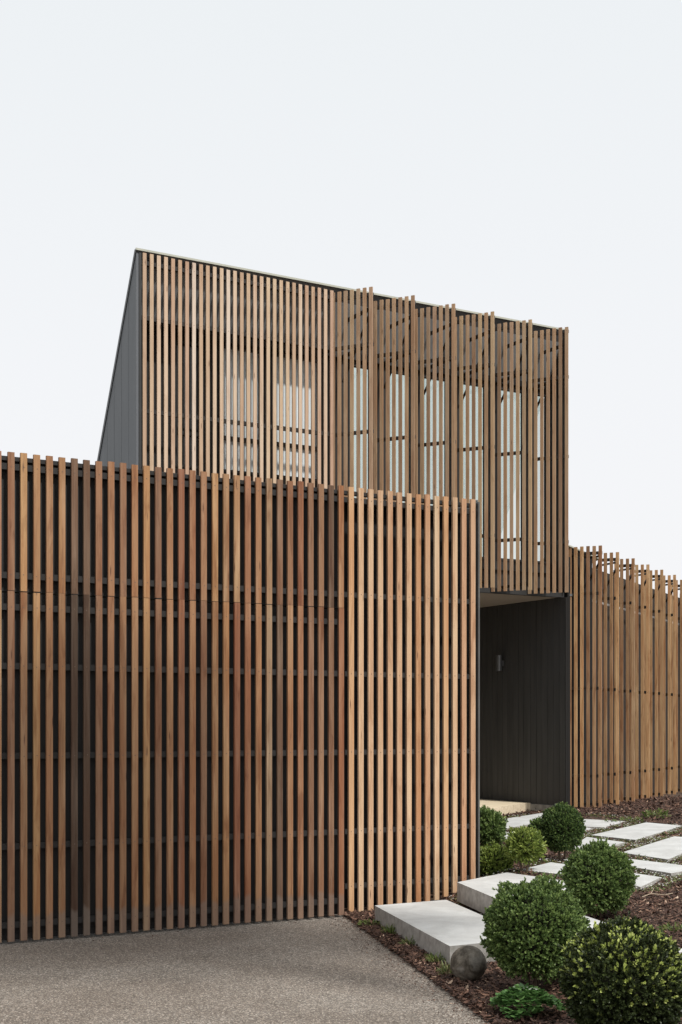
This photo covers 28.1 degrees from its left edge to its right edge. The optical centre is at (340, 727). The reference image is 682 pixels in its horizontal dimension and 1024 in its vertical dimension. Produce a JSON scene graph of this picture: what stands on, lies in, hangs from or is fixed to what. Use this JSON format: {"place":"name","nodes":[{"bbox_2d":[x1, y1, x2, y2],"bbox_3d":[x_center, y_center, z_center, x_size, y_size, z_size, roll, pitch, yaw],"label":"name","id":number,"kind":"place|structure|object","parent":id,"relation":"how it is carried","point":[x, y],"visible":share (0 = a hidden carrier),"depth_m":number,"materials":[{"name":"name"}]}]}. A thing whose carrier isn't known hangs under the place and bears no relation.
{"place":"outdoors","nodes":[
{"label":"outdoors","id":0,"kind":"place"},
{"bbox_2d":[0,914,490,1023],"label":"driveway","id":1,"kind":"structure","parent":0,"point":[315,970],"depth_m":8.12,"materials":[{"name":"grey concrete"}]},
{"bbox_2d":[0,451,479,942],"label":"garage","id":2,"kind":"structure","parent":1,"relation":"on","point":[224,699],"depth_m":10.31,"materials":[{"name":"brown wood"}]},
{"bbox_2d":[0,590,343,942],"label":"garage door","id":3,"kind":"structure","parent":2,"relation":"in","point":[169,764],"depth_m":10.05,"materials":[{"name":"brown wood"}]},
{"bbox_2d":[0,0,681,597],"label":"sky","id":4,"kind":"structure","parent":0,"point":[521,160],"materials":[{"name":"white"}]},
{"bbox_2d":[344,788,681,1023],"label":"garden bed","id":5,"kind":"object","parent":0,"point":[677,794],"visible":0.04,"depth_m":9.72,"materials":[{"name":"soil"}]},
{"bbox_2d":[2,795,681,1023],"bbox_3d":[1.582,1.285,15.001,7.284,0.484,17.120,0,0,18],"label":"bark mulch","id":6,"kind":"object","parent":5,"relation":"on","point":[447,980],"visible":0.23,"depth_m":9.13,"materials":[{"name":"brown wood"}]},
{"bbox_2d":[380,923,396,934],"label":"weed clump","id":7,"kind":"object","parent":6,"relation":"on","point":[389,930],"visible":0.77,"depth_m":9.72,"materials":[{"name":"green plant"}]},
{"bbox_2d":[399,936,415,945],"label":"weed clump","id":8,"kind":"object","parent":6,"relation":"on","point":[409,943],"visible":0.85,"depth_m":9.24,"materials":[{"name":"green plant"}]},
{"bbox_2d":[421,950,445,962],"bbox_3d":[0.602,1.436,8.550,0.215,0.103,0.180,0,0,40],"label":"weed clump","id":9,"kind":"object","parent":6,"relation":"on","point":[430,957],"visible":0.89,"depth_m":8.53,"materials":[{"name":"green plant"}]},
{"bbox_2d":[450,945,486,981],"bbox_3d":[0.746,1.380,7.971,0.216,0.213,0.216,0,0,0],"label":"stone ball","id":10,"kind":"object","parent":6,"relation":"on","point":[467,962],"visible":0.93,"depth_m":7.89,"materials":[{"name":"grey stone"}]},
{"bbox_2d":[641,808,671,817],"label":"weed clump","id":11,"kind":"object","parent":6,"relation":"on","point":[652,813],"visible":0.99,"depth_m":17.95,"materials":[{"name":"green plant"}]},
{"bbox_2d":[642,890,672,896],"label":"fallen twig","id":12,"kind":"object","parent":6,"relation":"on","point":[657,894],"visible":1,"depth_m":9.68,"materials":[{"name":"beige wood"}]},
{"bbox_2d":[657,921,681,932],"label":"weed clump","id":13,"kind":"object","parent":6,"relation":"on","point":[664,927],"visible":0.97,"depth_m":8.31,"materials":[{"name":"green plant"}]},
{"bbox_2d":[357,919,379,925],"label":"weed clump","id":14,"kind":"object","parent":5,"relation":"on","point":[364,921],"visible":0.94,"depth_m":10.18,"materials":[{"name":"green plant"}]},
{"bbox_2d":[375,900,494,964],"bbox_3d":[0.750,1.433,9.555,0.630,0.167,2.187,0,0,-12],"label":"concrete step","id":15,"kind":"object","parent":5,"relation":"on","point":[447,928],"visible":0.53,"depth_m":9.44,"materials":[{"name":"grey concrete"}]},
{"bbox_2d":[434,960,452,975],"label":"weed clump","id":16,"kind":"object","parent":5,"relation":"on","point":[443,969],"visible":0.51,"depth_m":8.14,"materials":[{"name":"green plant"}]},
{"bbox_2d":[480,805,508,846],"bbox_3d":[1.392,1.002,12.900,0.399,0.558,0.419,0,0,0],"label":"round bush","id":17,"kind":"object","parent":5,"relation":"on","point":[493,826],"visible":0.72,"depth_m":12.79,"materials":[{"name":"green plant"}]},
{"bbox_2d":[480,841,513,875],"bbox_3d":[1.312,1.140,11.761,0.387,0.337,0.359,0,0,0],"label":"round bush","id":18,"kind":"object","parent":5,"relation":"on","point":[493,857],"visible":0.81,"depth_m":11.65,"materials":[{"name":"green plant"}]},
{"bbox_2d":[457,872,565,912],"bbox_3d":[1.367,1.295,10.345,0.898,0.150,2.290,0,0,0],"label":"concrete step","id":19,"kind":"object","parent":5,"relation":"on","point":[477,894],"visible":0.3,"depth_m":10.55,"materials":[{"name":"grey concrete"}]},
{"bbox_2d":[506,813,541,829],"bbox_3d":[2.346,1.232,17.623,0.673,0.065,3.269,0,0,29],"label":"stepping stone","id":20,"kind":"object","parent":5,"relation":"on","point":[517,822],"visible":0.2,"depth_m":17.63,"materials":[{"name":"concrete"}]},
{"bbox_2d":[503,825,547,872],"bbox_3d":[1.556,1.046,11.506,0.384,0.470,0.404,0,0,0],"label":"round bush","id":21,"kind":"object","parent":5,"relation":"on","point":[525,845],"visible":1,"depth_m":11.42,"materials":[{"name":"green plant"}]},
{"bbox_2d":[488,983,565,1019],"bbox_3d":[0.967,1.388,6.990,0.411,0.166,0.365,0,0,0],"label":"leafy plant","id":22,"kind":"object","parent":5,"relation":"on","point":[521,993],"visible":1,"depth_m":6.93,"materials":[{"name":"green plant"}]},
{"bbox_2d":[527,816,540,830],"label":"round bush","id":23,"kind":"object","parent":5,"relation":"on","point":[534,822],"visible":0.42,"depth_m":12.85,"materials":[{"name":"green plant"}]},
{"bbox_2d":[480,870,590,986],"bbox_3d":[1.081,1.148,7.640,0.598,0.706,0.581,0,0,36],"label":"round bush","id":24,"kind":"object","parent":5,"relation":"on","point":[531,925],"visible":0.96,"depth_m":7.47,"materials":[{"name":"green plant"}]},
{"bbox_2d":[523,862,564,876],"bbox_3d":[1.783,1.232,11.681,0.383,0.065,0.964,0,0,20],"label":"stepping stone","id":25,"kind":"object","parent":5,"relation":"on","point":[550,867],"visible":0.37,"depth_m":11.61,"materials":[{"name":"concrete"}]},
{"bbox_2d":[538,801,586,860],"bbox_3d":[2.033,0.976,12.502,0.460,0.610,0.444,0,0,0],"label":"round bush","id":26,"kind":"object","parent":5,"relation":"on","point":[561,827],"visible":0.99,"depth_m":12.38,"materials":[{"name":"green plant"}]},
{"bbox_2d":[450,813,681,907],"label":"ground cover","id":27,"kind":"object","parent":5,"relation":"on","point":[630,820],"visible":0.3,"depth_m":13.56,"materials":[{"name":"green plant"}]},
{"bbox_2d":[573,837,624,849],"bbox_3d":[2.691,1.232,14.146,0.464,0.065,1.606,0,0,17],"label":"stepping stone","id":28,"kind":"object","parent":5,"relation":"on","point":[588,839],"visible":0.24,"depth_m":14.37,"materials":[{"name":"concrete"}]},
{"bbox_2d":[559,837,639,919],"bbox_3d":[1.709,1.030,9.076,0.518,0.604,0.516,0,0,0],"label":"round bush","id":29,"kind":"object","parent":5,"relation":"on","point":[600,874],"visible":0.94,"depth_m":8.93,"materials":[{"name":"green plant"}]},
{"bbox_2d":[578,819,625,828],"bbox_3d":[3.227,1.232,17.324,0.651,0.065,1.661,0,0,24],"label":"stepping stone","id":30,"kind":"object","parent":5,"relation":"on","point":[595,824],"visible":0.41,"depth_m":17.08,"materials":[{"name":"concrete"}]},
{"bbox_2d":[556,911,681,1023],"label":"round bush","id":31,"kind":"object","parent":5,"relation":"on","point":[626,970],"visible":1,"depth_m":6.22,"materials":[{"name":"green plant"}]},
{"bbox_2d":[568,545,681,807],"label":"batten fence","id":32,"kind":"object","parent":5,"relation":"on","point":[631,691],"visible":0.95,"depth_m":20.70,"materials":[{"name":"brown wood"}]},
{"bbox_2d":[620,815,642,821],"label":"weed clump","id":33,"kind":"object","parent":5,"relation":"on","point":[623,819],"visible":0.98,"depth_m":17.55,"materials":[{"name":"green plant"}]},
{"bbox_2d":[583,916,681,953],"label":"concrete step","id":34,"kind":"object","parent":5,"relation":"on","point":[592,920],"depth_m":8.53,"materials":[{"name":"grey concrete"}]},
{"bbox_2d":[592,822,681,841],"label":"stepping stone","id":35,"kind":"object","parent":5,"relation":"on","point":[638,831],"visible":0.67,"depth_m":15.76,"materials":[{"name":"concrete"}]},
{"bbox_2d":[626,873,660,890],"bbox_3d":[2.317,1.232,10.762,0.313,0.065,0.961,0,0,25],"label":"stepping stone","id":36,"kind":"object","parent":5,"relation":"on","point":[642,881],"visible":0.4,"depth_m":10.70,"materials":[{"name":"concrete"}]},
{"bbox_2d":[625,836,681,862],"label":"stepping stone","id":37,"kind":"object","parent":5,"relation":"on","point":[667,849],"visible":0.55,"depth_m":13.32,"materials":[{"name":"concrete"}]},
{"bbox_2d":[629,859,681,876],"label":"stepping stone","id":38,"kind":"object","parent":5,"relation":"on","point":[666,869],"visible":0.39,"depth_m":11.70,"materials":[{"name":"concrete"}]},
{"label":"ground","id":39,"kind":"structure","parent":0,"visible":0},
{"bbox_2d":[97,248,679,814],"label":"house","id":40,"kind":"structure","parent":39,"relation":"on","point":[229,370],"depth_m":17.86,"materials":[{"name":"brown wood"}]},
{"bbox_2d":[175,340,198,468],"bbox_3d":[-1.894,-3.975,16.782,0.357,1.550,0.062,0,0,-30],"label":"window","id":41,"kind":"structure","parent":40,"relation":"in","point":[176,341],"depth_m":16.78,"materials":[{"name":"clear glass"}]},
{"bbox_2d":[223,345,258,474],"bbox_3d":[-1.279,-3.990,17.141,0.588,1.580,0.062,0,0,-30],"label":"window","id":42,"kind":"structure","parent":40,"relation":"in","point":[224,346],"depth_m":17.15,"materials":[{"name":"grey glass"}]},
{"bbox_2d":[271,352,316,480],"bbox_3d":[-0.598,-3.990,17.542,0.708,1.580,0.062,0,0,-30],"label":"window","id":43,"kind":"structure","parent":40,"relation":"in","point":[277,355],"depth_m":17.53,"materials":[{"name":"grey glass"}]},
{"bbox_2d":[348,363,367,486],"bbox_3d":[0.241,-3.580,18.031,0.369,2.440,0.062,0,0,-30],"label":"window","id":44,"kind":"structure","parent":40,"relation":"in","point":[361,366],"depth_m":17.92,"materials":[{"name":"black metal"}]},
{"bbox_2d":[396,371,409,492],"bbox_3d":[0.790,-3.580,18.352,0.393,2.440,0.062,0,0,-30],"label":"window","id":45,"kind":"structure","parent":40,"relation":"in","point":[403,373],"depth_m":18.46,"materials":[{"name":"black metal"}]},
{"bbox_2d":[463,381,483,558],"bbox_3d":[1.843,-3.580,18.970,0.444,2.440,0.062,0,0,-30],"label":"window","id":46,"kind":"structure","parent":40,"relation":"in","point":[464,382],"depth_m":18.97,"materials":[{"name":"black metal"}]},
{"bbox_2d":[496,655,503,670],"bbox_3d":[2.397,-0.976,20.542,0.130,0.240,0.092,0,0,-30],"label":"wall lamp","id":47,"kind":"object","parent":40,"relation":"attached to","point":[499,662],"visible":1,"depth_m":20.49,"materials":[{"name":"metal"}]},
{"bbox_2d":[496,386,521,561],"bbox_3d":[2.392,-3.580,19.291,0.509,2.440,0.062,0,0,-30],"label":"window","id":48,"kind":"structure","parent":40,"relation":"in","point":[514,390],"depth_m":19.14,"materials":[{"name":"black metal"}]},
{"bbox_2d":[533,392,545,563],"bbox_3d":[2.891,-3.580,19.583,0.371,2.440,0.062,0,0,-30],"label":"window","id":49,"kind":"structure","parent":40,"relation":"in","point":[533,392],"depth_m":19.47,"materials":[{"name":"black metal"}]}
]}

